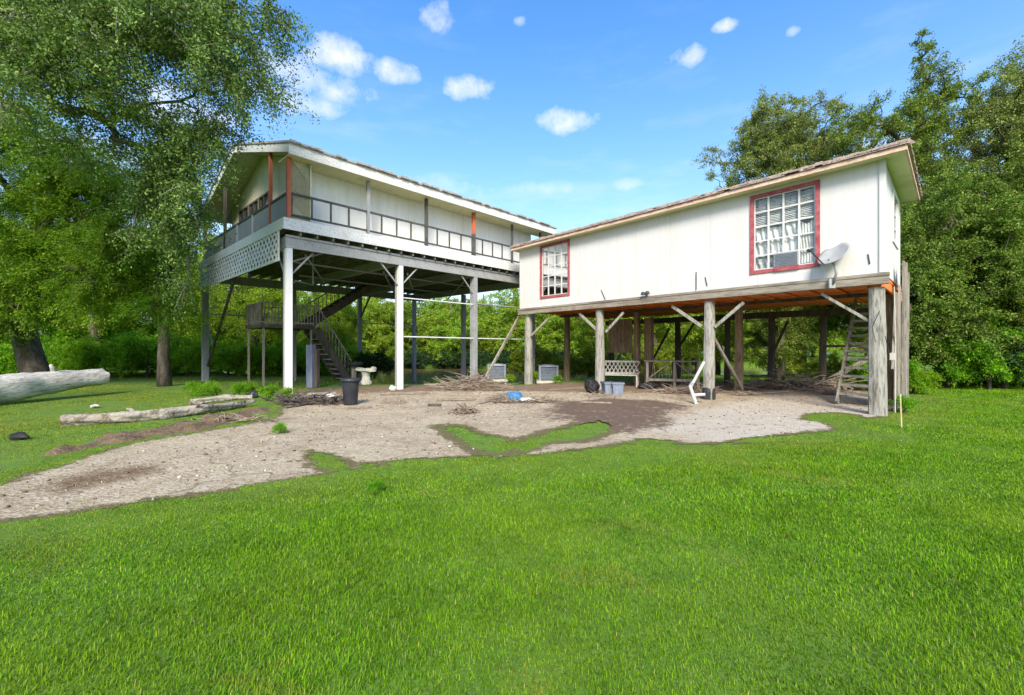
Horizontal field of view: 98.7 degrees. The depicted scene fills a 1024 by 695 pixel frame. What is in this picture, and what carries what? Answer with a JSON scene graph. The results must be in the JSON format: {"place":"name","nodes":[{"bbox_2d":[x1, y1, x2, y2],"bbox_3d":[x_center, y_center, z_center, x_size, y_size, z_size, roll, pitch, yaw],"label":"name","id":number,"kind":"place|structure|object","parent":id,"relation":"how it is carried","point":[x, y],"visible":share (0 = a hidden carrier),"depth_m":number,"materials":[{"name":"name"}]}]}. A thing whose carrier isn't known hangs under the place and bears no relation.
{"place":"outdoors","nodes":[
{"label":"outdoors","id":0,"kind":"place"},
{"bbox_2d":[0,381,893,521],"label":"driveway","id":1,"kind":"structure","parent":0,"point":[630,418],"depth_m":7.53,"materials":[{"name":"beige gravel"}]},
{"bbox_2d":[256,388,352,407],"bbox_3d":[-5.333,1.345,11.622,2.479,0.421,1.755,0,0,0],"label":"debris heap","id":2,"kind":"object","parent":1,"relation":"on","point":[301,400],"visible":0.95,"depth_m":11.47,"materials":[{"name":"brown wood"}]},
{"bbox_2d":[339,378,361,404],"bbox_3d":[-4.213,1.143,11.478,0.500,0.675,0.500,0,0,45],"label":"trash can","id":3,"kind":"object","parent":1,"relation":"on","point":[350,388],"visible":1,"depth_m":11.32,"materials":[{"name":"black plastic"}]},
{"bbox_2d":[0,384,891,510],"bbox_3d":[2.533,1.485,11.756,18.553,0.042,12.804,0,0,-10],"label":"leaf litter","id":4,"kind":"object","parent":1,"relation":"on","point":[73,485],"visible":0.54,"depth_m":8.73,"materials":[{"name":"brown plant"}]},
{"bbox_2d":[448,402,480,414],"bbox_3d":[-1.076,1.407,9.970,0.756,0.364,0.724,0,0,0],"label":"debris heap","id":5,"kind":"object","parent":1,"relation":"on","point":[467,409],"visible":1,"depth_m":9.91,"materials":[{"name":"wood"}]},
{"bbox_2d":[423,366,521,392],"bbox_3d":[-1.337,1.248,15.597,3.358,1.124,2.619,0,0,-23],"label":"brush pile","id":6,"kind":"object","parent":1,"relation":"on","point":[472,384],"visible":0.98,"depth_m":15.41,"materials":[{"name":"wood"}]},
{"bbox_2d":[481,390,531,403],"bbox_3d":[-0.169,1.353,12.132,1.540,0.461,1.303,0,0,0],"label":"debris heap","id":7,"kind":"object","parent":1,"relation":"on","point":[497,399],"visible":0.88,"depth_m":11.92,"materials":[{"name":"wood"}]},
{"bbox_2d":[512,391,575,403],"bbox_3d":[0.809,1.371,11.995,1.922,0.356,1.210,0,0,0],"label":"debris heap","id":8,"kind":"object","parent":1,"relation":"on","point":[542,400],"visible":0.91,"depth_m":11.89,"materials":[{"name":"wood"}]},
{"bbox_2d":[584,379,599,393],"bbox_3d":[2.631,1.303,14.338,0.494,0.573,0.437,0,0,-32],"label":"garbage bag","id":9,"kind":"object","parent":1,"relation":"on","point":[592,385],"visible":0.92,"depth_m":14.20,"materials":[{"name":"black plastic"}]},
{"bbox_2d":[611,382,624,394],"bbox_3d":[3.316,1.288,13.895,0.390,0.385,0.470,0,0,3],"label":"storage bin","id":10,"kind":"object","parent":1,"relation":"on","point":[617,388],"visible":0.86,"depth_m":13.71,"materials":[{"name":"grey plastic"}]},
{"bbox_2d":[605,360,639,386],"bbox_3d":[4.123,0.996,16.943,1.514,0.972,0.531,0,0,21],"label":"garden bench","id":11,"kind":"object","parent":1,"relation":"on","point":[618,373],"visible":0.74,"depth_m":17.04,"materials":[{"name":"wood"}]},
{"bbox_2d":[644,360,701,388],"bbox_3d":[5.899,0.990,16.239,1.945,1.020,0.674,0,0,16],"label":"railing","id":12,"kind":"object","parent":1,"relation":"on","point":[674,373],"visible":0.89,"depth_m":15.99,"materials":[{"name":"grey wood"}]},
{"bbox_2d":[641,382,733,395],"bbox_3d":[5.825,1.322,14.457,2.868,0.507,2.069,0,0,-25],"label":"brush pile","id":13,"kind":"object","parent":1,"relation":"on","point":[678,389],"visible":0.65,"depth_m":14.27,"materials":[{"name":"wood"}]},
{"bbox_2d":[688,361,704,404],"bbox_3d":[5.057,0.961,11.906,0.834,1.164,0.429,0,0,-34],"label":"drain pipe","id":14,"kind":"object","parent":1,"relation":"on","point":[690,387],"visible":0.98,"depth_m":11.90,"materials":[{"name":"plastic"}]},
{"bbox_2d":[810,385,859,395],"bbox_3d":[10.273,1.359,13.912,1.820,0.365,1.132,0,0,0],"label":"debris heap","id":15,"kind":"object","parent":1,"relation":"on","point":[828,392],"visible":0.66,"depth_m":13.87,"materials":[{"name":"wood"}]},
{"bbox_2d":[0,348,1023,694],"bbox_3d":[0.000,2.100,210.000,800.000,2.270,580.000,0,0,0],"label":"ground","id":16,"kind":"structure","parent":0,"point":[590,430],"depth_m":2.90,"materials":[{"name":"green plant"}]},
{"bbox_2d":[0,341,16,374],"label":"shrub","id":17,"kind":"object","parent":16,"relation":"on","point":[8,364],"visible":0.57,"depth_m":20.91,"materials":[{"name":"green plant"}]},
{"bbox_2d":[9,432,29,440],"bbox_3d":[-7.989,1.439,7.143,0.289,0.137,0.196,0,0,-23],"label":"dark stone","id":18,"kind":"object","parent":16,"relation":"on","point":[15,436],"visible":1,"depth_m":7.09,"materials":[{"name":"stone"}]},
{"bbox_2d":[0,364,109,402],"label":"fallen log","id":19,"kind":"object","parent":16,"relation":"on","point":[19,386],"visible":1,"depth_m":12.32,"materials":[{"name":"grey wood"}]},
{"bbox_2d":[41,340,98,369],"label":"shrub","id":20,"kind":"object","parent":16,"relation":"on","point":[47,348],"visible":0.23,"depth_m":21.68,"materials":[{"name":"green plant"}]},
{"bbox_2d":[25,214,155,342],"bbox_3d":[-25.886,-3.452,27.423,7.270,10.289,7.237,0,0,8],"label":"willow tree","id":21,"kind":"object","parent":16,"relation":"on","point":[88,325],"visible":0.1,"depth_m":27.15,"materials":[{"name":"green plant"}]},
{"bbox_2d":[38,310,158,346],"bbox_3d":[-27.541,-0.545,29.482,7.371,4.524,5.357,0,0,-13],"label":"shrub","id":22,"kind":"object","parent":16,"relation":"on","point":[113,329],"visible":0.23,"depth_m":28.30,"materials":[{"name":"green plant"}]},
{"bbox_2d":[53,331,145,375],"bbox_3d":[-20.553,0.395,22.309,2.812,2.464,3.870,0,0,3],"label":"shrub","id":23,"kind":"object","parent":16,"relation":"on","point":[83,352],"visible":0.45,"depth_m":21.11,"materials":[{"name":"green plant"}]},
{"bbox_2d":[0,94,199,372],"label":"cypress tree","id":24,"kind":"object","parent":16,"relation":"on","point":[29,289],"visible":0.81,"depth_m":15.60,"materials":[{"name":"green plant"}]},
{"bbox_2d":[0,407,270,469],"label":"soil bank","id":25,"kind":"structure","parent":16,"relation":"on","point":[110,438],"depth_m":7.75,"materials":[{"name":"brown soil"}]},
{"bbox_2d":[191,411,289,422],"bbox_3d":[-5.436,1.397,8.895,1.908,0.196,0.843,0,0,0],"label":"debris heap","id":26,"kind":"object","parent":25,"relation":"on","point":[241,418],"visible":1,"depth_m":8.82,"materials":[{"name":"wood"}]},
{"bbox_2d":[93,325,191,378],"bbox_3d":[-18.648,0.251,22.610,3.093,2.822,4.256,0,0,4],"label":"shrub","id":27,"kind":"object","parent":16,"relation":"on","point":[128,348],"visible":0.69,"depth_m":21.43,"materials":[{"name":"green plant"}]},
{"bbox_2d":[47,152,238,386],"bbox_3d":[-13.920,-2.913,16.875,5.821,9.045,4.228,0,0,0],"label":"cypress tree","id":28,"kind":"object","parent":16,"relation":"on","point":[163,316],"visible":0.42,"depth_m":16.35,"materials":[{"name":"green plant"}]},
{"bbox_2d":[59,399,254,425],"bbox_3d":[-7.305,1.362,9.598,0.916,0.361,3.568,0,0,36],"label":"fallen log","id":29,"kind":"object","parent":16,"relation":"on","point":[131,415],"visible":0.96,"depth_m":8.95,"materials":[{"name":"brown wood"}]},
{"bbox_2d":[0,0,321,325],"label":"oak tree","id":30,"kind":"object","parent":16,"relation":"on","point":[52,29],"visible":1,"depth_m":9.70,"materials":[{"name":"green plant"}]},
{"bbox_2d":[156,340,214,375],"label":"shrub","id":31,"kind":"object","parent":16,"relation":"on","point":[189,359],"visible":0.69,"depth_m":22.32,"materials":[{"name":"green plant"}]},
{"bbox_2d":[127,240,249,341],"bbox_3d":[-23.440,-2.855,32.120,7.237,10.289,7.270,0,0,39],"label":"willow tree","id":32,"kind":"object","parent":16,"relation":"on","point":[179,331],"visible":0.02,"depth_m":30.74,"materials":[{"name":"green plant"}]},
{"bbox_2d":[179,381,203,396],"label":"weed clump","id":33,"kind":"object","parent":16,"relation":"on","point":[192,387],"visible":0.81,"depth_m":13.38,"materials":[{"name":"green plant"}]},
{"bbox_2d":[155,330,244,372],"bbox_3d":[-18.063,0.294,25.818,3.872,2.678,5.329,0,0,30],"label":"shrub","id":34,"kind":"object","parent":16,"relation":"on","point":[223,341],"visible":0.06,"depth_m":25.93,"materials":[{"name":"green plant"}]},
{"bbox_2d":[191,380,224,398],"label":"weed clump","id":35,"kind":"object","parent":16,"relation":"on","point":[212,387],"visible":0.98,"depth_m":12.92,"materials":[{"name":"green plant"}]},
{"bbox_2d":[151,232,267,341],"bbox_3d":[-20.221,-3.024,29.445,6.634,9.432,6.664,0,0,-7],"label":"willow tree","id":36,"kind":"object","parent":16,"relation":"on","point":[212,327],"visible":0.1,"depth_m":28.53,"materials":[{"name":"green plant"}]},
{"bbox_2d":[179,330,261,372],"bbox_3d":[-20.480,0.203,30.922,6.498,3.857,4.722,0,0,0],"label":"shrub","id":37,"kind":"object","parent":16,"relation":"on","point":[199,340],"visible":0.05,"depth_m":30.18,"materials":[{"name":"green plant"}]},
{"bbox_2d":[189,394,251,404],"bbox_3d":[-7.766,1.385,11.778,1.413,0.256,0.219,0,0,-44],"label":"fallen log","id":38,"kind":"object","parent":16,"relation":"on","point":[226,397],"visible":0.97,"depth_m":11.71,"materials":[{"name":"brown wood"}]},
{"bbox_2d":[200,340,258,375],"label":"shrub","id":39,"kind":"object","parent":16,"relation":"on","point":[222,359],"visible":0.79,"depth_m":22.35,"materials":[{"name":"green plant"}]},
{"bbox_2d":[229,381,250,394],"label":"weed clump","id":40,"kind":"object","parent":16,"relation":"on","point":[239,388],"visible":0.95,"depth_m":13.35,"materials":[{"name":"green plant"}]},
{"bbox_2d":[197,260,308,373],"bbox_3d":[-15.543,-2.663,26.864,6.058,8.574,6.031,0,0,-23],"label":"willow tree","id":41,"kind":"object","parent":16,"relation":"on","point":[254,295],"visible":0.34,"depth_m":25.93,"materials":[{"name":"green plant"}]},
{"bbox_2d":[233,340,282,376],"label":"shrub","id":42,"kind":"object","parent":16,"relation":"on","point":[254,353],"visible":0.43,"depth_m":22.54,"materials":[{"name":"green plant"}]},
{"bbox_2d":[256,382,283,400],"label":"weed clump","id":43,"kind":"object","parent":16,"relation":"on","point":[269,391],"visible":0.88,"depth_m":12.35,"materials":[{"name":"green plant"}]},
{"bbox_2d":[260,344,326,375],"bbox_3d":[-11.615,0.644,23.445,3.810,1.971,2.769,0,0,-5],"label":"shrub","id":44,"kind":"object","parent":16,"relation":"on","point":[277,358],"visible":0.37,"depth_m":23.06,"materials":[{"name":"green plant"}]},
{"bbox_2d":[268,337,329,374],"bbox_3d":[-12.550,0.666,26.656,4.386,2.874,6.035,0,0,-34],"label":"shrub","id":45,"kind":"object","parent":16,"relation":"on","point":[300,370],"visible":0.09,"depth_m":24.88,"materials":[{"name":"green plant"}]},
{"bbox_2d":[306,345,319,387],"bbox_3d":[-7.381,0.690,16.322,0.367,1.581,0.285,0,0,17],"label":"timber post","id":46,"kind":"object","parent":16,"relation":"on","point":[312,367],"visible":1,"depth_m":16.23,"materials":[{"name":"wood"}]},
{"bbox_2d":[297,284,378,374],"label":"willow tree","id":47,"kind":"object","parent":16,"relation":"on","point":[344,332],"visible":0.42,"depth_m":29.12,"materials":[{"name":"green plant"}]},
{"bbox_2d":[321,345,365,375],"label":"shrub","id":48,"kind":"object","parent":16,"relation":"on","point":[353,354],"visible":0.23,"depth_m":24.02,"materials":[{"name":"green plant"}]},
{"bbox_2d":[345,362,362,377],"bbox_3d":[-6.583,1.038,18.333,0.680,0.890,0.673,0,0,0],"label":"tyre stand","id":49,"kind":"object","parent":16,"relation":"on","point":[353,365],"visible":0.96,"depth_m":18.24,"materials":[{"name":"grey wood"}]},
{"bbox_2d":[355,367,376,384],"bbox_3d":[-5.923,1.127,17.832,0.844,0.712,0.651,0,0,-21],"label":"garden pedestal","id":50,"kind":"object","parent":16,"relation":"on","point":[365,372],"visible":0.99,"depth_m":17.67,"materials":[{"name":"stone"}]},
{"bbox_2d":[340,296,393,352],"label":"riverbank tree","id":51,"kind":"object","parent":16,"relation":"on","point":[367,336],"visible":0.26,"depth_m":44.91,"materials":[{"name":"green plant"}]},
{"bbox_2d":[189,139,556,392],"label":"elevated house","id":52,"kind":"structure","parent":16,"relation":"on","point":[310,217],"depth_m":16.95,"materials":[{"name":"wood"}]},
{"bbox_2d":[349,347,403,378],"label":"shrub","id":53,"kind":"object","parent":16,"relation":"on","point":[378,360],"visible":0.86,"depth_m":24.15,"materials":[{"name":"green plant"}]},
{"bbox_2d":[365,478,387,495],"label":"weed clump","id":54,"kind":"object","parent":16,"relation":"on","point":[374,486],"visible":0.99,"depth_m":4.48,"materials":[{"name":"green plant"}]},
{"bbox_2d":[350,298,405,356],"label":"riverbank tree","id":55,"kind":"object","parent":16,"relation":"on","point":[376,330],"visible":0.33,"depth_m":44.65,"materials":[{"name":"green plant"}]},
{"bbox_2d":[371,301,437,359],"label":"riverbank tree","id":56,"kind":"object","parent":16,"relation":"on","point":[407,312],"visible":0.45,"depth_m":45.23,"materials":[{"name":"green plant"}]},
{"bbox_2d":[394,348,432,368],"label":"shrub","id":57,"kind":"object","parent":16,"relation":"on","point":[421,360],"visible":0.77,"depth_m":42.92,"materials":[{"name":"green plant"}]},
{"bbox_2d":[403,294,449,329],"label":"riverbank tree","id":58,"kind":"object","parent":16,"relation":"on","point":[426,309],"visible":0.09,"depth_m":51.92,"materials":[{"name":"green plant"}]},
{"bbox_2d":[421,347,466,368],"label":"shrub","id":59,"kind":"object","parent":16,"relation":"on","point":[454,359],"visible":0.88,"depth_m":43.11,"materials":[{"name":"green plant"}]},
{"bbox_2d":[416,303,484,358],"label":"riverbank tree","id":60,"kind":"object","parent":16,"relation":"on","point":[436,323],"visible":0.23,"depth_m":46.15,"materials":[{"name":"green plant"}]},
{"bbox_2d":[423,297,484,368],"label":"riverbank tree","id":61,"kind":"object","parent":16,"relation":"on","point":[451,343],"visible":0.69,"depth_m":43.98,"materials":[{"name":"green plant"}]},
{"bbox_2d":[457,349,491,368],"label":"shrub","id":62,"kind":"object","parent":16,"relation":"on","point":[484,359],"visible":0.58,"depth_m":42.49,"materials":[{"name":"green plant"}]},
{"bbox_2d":[487,364,507,383],"bbox_3d":[-0.736,1.635,21.574,1.100,1.682,0.950,0,0,0],"label":"cooling unit","id":63,"kind":"object","parent":16,"relation":"on","point":[500,369],"visible":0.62,"depth_m":21.19,"materials":[{"name":"metal"}]},
{"bbox_2d":[478,298,523,359],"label":"riverbank tree","id":64,"kind":"object","parent":16,"relation":"on","point":[485,346],"visible":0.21,"depth_m":45.18,"materials":[{"name":"green plant"}]},
{"bbox_2d":[484,316,519,379],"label":"leaning beam","id":65,"kind":"structure","parent":16,"relation":"on","point":[503,345],"depth_m":18.92,"materials":[{"name":"grey wood"}]},
{"bbox_2d":[491,348,513,367],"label":"shrub","id":66,"kind":"object","parent":16,"relation":"on","point":[504,358],"visible":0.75,"depth_m":42.52,"materials":[{"name":"green plant"}]},
{"bbox_2d":[478,288,553,354],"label":"riverbank tree","id":67,"kind":"object","parent":16,"relation":"on","point":[500,317],"visible":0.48,"depth_m":44.94,"materials":[{"name":"green plant"}]},
{"bbox_2d":[487,302,553,353],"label":"riverbank tree","id":68,"kind":"object","parent":16,"relation":"on","point":[520,329],"visible":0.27,"depth_m":44.24,"materials":[{"name":"green plant"}]},
{"bbox_2d":[506,342,563,377],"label":"shrub","id":69,"kind":"object","parent":16,"relation":"on","point":[544,355],"visible":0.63,"depth_m":22.01,"materials":[{"name":"green plant"}]},
{"bbox_2d":[536,364,558,383],"bbox_3d":[1.684,1.334,20.578,1.100,1.080,0.950,0,0,0],"label":"cooling unit","id":70,"kind":"object","parent":16,"relation":"on","point":[547,372],"visible":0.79,"depth_m":20.19,"materials":[{"name":"metal"}]},
{"bbox_2d":[536,314,589,357],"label":"riverbank tree","id":71,"kind":"object","parent":16,"relation":"on","point":[555,335],"visible":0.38,"depth_m":44.42,"materials":[{"name":"green plant"}]},
{"bbox_2d":[559,347,623,378],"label":"shrub","id":72,"kind":"object","parent":16,"relation":"on","point":[584,365],"visible":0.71,"depth_m":24.95,"materials":[{"name":"green plant"}]},
{"bbox_2d":[555,315,633,376],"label":"willow tree","id":73,"kind":"object","parent":16,"relation":"on","point":[585,327],"visible":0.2,"depth_m":25.43,"materials":[{"name":"green plant"}]},
{"bbox_2d":[616,313,699,374],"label":"willow tree","id":74,"kind":"object","parent":16,"relation":"on","point":[658,327],"visible":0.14,"depth_m":27.52,"materials":[{"name":"green plant"}]},
{"bbox_2d":[641,343,684,374],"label":"shrub","id":75,"kind":"object","parent":16,"relation":"on","point":[661,355],"visible":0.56,"depth_m":25.58,"materials":[{"name":"green plant"}]},
{"bbox_2d":[660,323,730,365],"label":"riverbank tree","id":76,"kind":"object","parent":16,"relation":"on","point":[691,355],"visible":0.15,"depth_m":43.97,"materials":[{"name":"green plant"}]},
{"bbox_2d":[671,311,746,374],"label":"willow tree","id":77,"kind":"object","parent":16,"relation":"on","point":[696,331],"visible":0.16,"depth_m":25.30,"materials":[{"name":"green plant"}]},
{"bbox_2d":[510,138,921,415],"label":"raised house","id":78,"kind":"structure","parent":16,"relation":"on","point":[738,249],"depth_m":12.38,"materials":[{"name":"white paint"}]},
{"bbox_2d":[540,239,569,298],"bbox_3d":[1.723,-3.015,17.190,0.241,2.130,1.596,0,0,-41],"label":"window","id":79,"kind":"structure","parent":78,"relation":"in","point":[554,257],"depth_m":17.13,"materials":[{"name":"white glass"}]},
{"bbox_2d":[750,179,819,274],"bbox_3d":[6.932,-2.970,11.171,0.311,2.080,1.576,0,0,-41],"label":"window","id":80,"kind":"structure","parent":78,"relation":"in","point":[786,224],"depth_m":11.11,"materials":[{"name":"white glass"}]},
{"bbox_2d":[774,250,798,267],"bbox_3d":[6.978,-2.220,11.138,0.319,0.360,0.582,0,0,-41],"label":"window unit","id":81,"kind":"structure","parent":78,"relation":"in","point":[797,251],"depth_m":11.00,"materials":[{"name":"white metal"}]},
{"bbox_2d":[807,242,849,287],"bbox_3d":[7.232,-1.903,10.167,0.887,1.045,0.584,0,0,15],"label":"satellite dish","id":82,"kind":"object","parent":78,"relation":"attached to","point":[834,254],"visible":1,"depth_m":10.13,"materials":[{"name":"grey metal"}]},
{"bbox_2d":[892,188,898,249],"bbox_3d":[9.684,-3.240,11.261,1.257,1.300,0.325,0,0,-41],"label":"window","id":83,"kind":"structure","parent":78,"relation":"in","point":[895,202],"depth_m":11.44,"materials":[{"name":"white paint"}]},
{"bbox_2d":[722,321,766,361],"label":"riverbank tree","id":84,"kind":"object","parent":16,"relation":"on","point":[748,336],"visible":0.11,"depth_m":46.73,"materials":[{"name":"green plant"}]},
{"bbox_2d":[730,307,819,378],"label":"laurel tree","id":85,"kind":"object","parent":16,"relation":"on","point":[791,338],"visible":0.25,"depth_m":21.00,"materials":[{"name":"green plant"}]},
{"bbox_2d":[753,345,813,376],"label":"shrub","id":86,"kind":"object","parent":16,"relation":"on","point":[798,367],"visible":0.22,"depth_m":21.91,"materials":[{"name":"green plant"}]},
{"bbox_2d":[690,84,883,374],"bbox_3d":[14.843,-6.597,23.566,9.629,16.395,6.072,0,0,0],"label":"water oak","id":87,"kind":"object","parent":16,"relation":"on","point":[784,145],"visible":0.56,"depth_m":23.09,"materials":[{"name":"green plant"}]},
{"bbox_2d":[715,368,867,392],"bbox_3d":[10.231,1.234,15.790,5.662,1.083,3.674,0,0,0],"label":"brush pile","id":88,"kind":"object","parent":16,"relation":"on","point":[801,385],"visible":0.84,"depth_m":15.38,"materials":[{"name":"wood"}]},
{"bbox_2d":[790,304,861,372],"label":"willow tree","id":89,"kind":"object","parent":16,"relation":"on","point":[830,319],"visible":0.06,"depth_m":25.88,"materials":[{"name":"green plant"}]},
{"bbox_2d":[799,353,852,376],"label":"shrub","id":90,"kind":"object","parent":16,"relation":"on","point":[834,366],"visible":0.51,"depth_m":21.09,"materials":[{"name":"green plant"}]},
{"bbox_2d":[798,326,853,358],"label":"riverbank tree","id":91,"kind":"object","parent":16,"relation":"on","point":[815,350],"visible":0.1,"depth_m":46.12,"materials":[{"name":"green plant"}]},
{"bbox_2d":[839,356,932,393],"bbox_3d":[12.581,0.842,14.877,1.761,1.431,2.423,0,0,-36],"label":"shrub","id":92,"kind":"object","parent":16,"relation":"on","point":[914,367],"visible":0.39,"depth_m":14.34,"materials":[{"name":"green plant"}]},
{"bbox_2d":[823,214,955,370],"bbox_3d":[21.130,-3.219,23.905,6.967,9.861,6.936,0,0,8],"label":"willow tree","id":93,"kind":"object","parent":16,"relation":"on","point":[845,320],"visible":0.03,"depth_m":24.97,"materials":[{"name":"green plant"}]},
{"bbox_2d":[888,395,922,411],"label":"weed clump","id":94,"kind":"object","parent":16,"relation":"on","point":[907,402],"visible":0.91,"depth_m":10.12,"materials":[{"name":"green plant"}]},
{"bbox_2d":[822,27,1005,291],"bbox_3d":[18.384,-6.702,20.530,7.770,16.604,6.801,0,0,-35],"label":"water oak","id":95,"kind":"object","parent":16,"relation":"on","point":[919,130],"visible":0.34,"depth_m":19.80,"materials":[{"name":"green plant"}]},
{"bbox_2d":[909,368,944,393],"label":"shrub","id":96,"kind":"object","parent":16,"relation":"on","point":[929,386],"visible":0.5,"depth_m":14.02,"materials":[{"name":"green plant"}]},
{"bbox_2d":[854,238,1023,380],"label":"laurel tree","id":97,"kind":"object","parent":16,"relation":"on","point":[912,299],"visible":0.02,"depth_m":16.95,"materials":[{"name":"green plant"}]},
{"bbox_2d":[858,156,1023,387],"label":"laurel tree","id":98,"kind":"object","parent":16,"relation":"on","point":[953,257],"visible":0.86,"depth_m":15.81,"materials":[{"name":"green plant"}]},
{"bbox_2d":[918,36,1023,379],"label":"water oak","id":99,"kind":"object","parent":16,"relation":"on","point":[998,104],"visible":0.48,"depth_m":19.05,"materials":[{"name":"green plant"}]},
{"bbox_2d":[930,323,1023,389],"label":"shrub","id":100,"kind":"object","parent":16,"relation":"on","point":[966,368],"visible":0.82,"depth_m":15.33,"materials":[{"name":"green plant"}]},
{"bbox_2d":[930,303,1023,387],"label":"shrub","id":101,"kind":"object","parent":16,"relation":"on","point":[999,324],"visible":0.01,"depth_m":16.23,"materials":[{"name":"green plant"}]},
{"bbox_2d":[941,321,1023,388],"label":"shrub","id":102,"kind":"object","parent":16,"relation":"on","point":[1012,360],"visible":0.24,"depth_m":15.25,"materials":[{"name":"green plant"}]},
{"bbox_2d":[946,128,1023,328],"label":"laurel tree","id":103,"kind":"object","parent":16,"relation":"on","point":[1014,164],"visible":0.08,"depth_m":17.05,"materials":[{"name":"green plant"}]},
{"bbox_2d":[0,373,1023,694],"bbox_3d":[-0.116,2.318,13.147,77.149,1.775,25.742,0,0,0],"label":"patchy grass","id":104,"kind":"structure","parent":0,"point":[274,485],"depth_m":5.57,"materials":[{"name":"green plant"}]},
{"bbox_2d":[0,0,1023,347],"label":"sky","id":105,"kind":"structure","parent":0,"point":[565,115],"materials":[{"name":"blue"}]},
{"bbox_2d":[209,368,931,384],"bbox_3d":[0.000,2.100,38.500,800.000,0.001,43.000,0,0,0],"label":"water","id":106,"kind":"structure","parent":0,"point":[425,375],"depth_m":34.22,"materials":[{"name":"liquid"}]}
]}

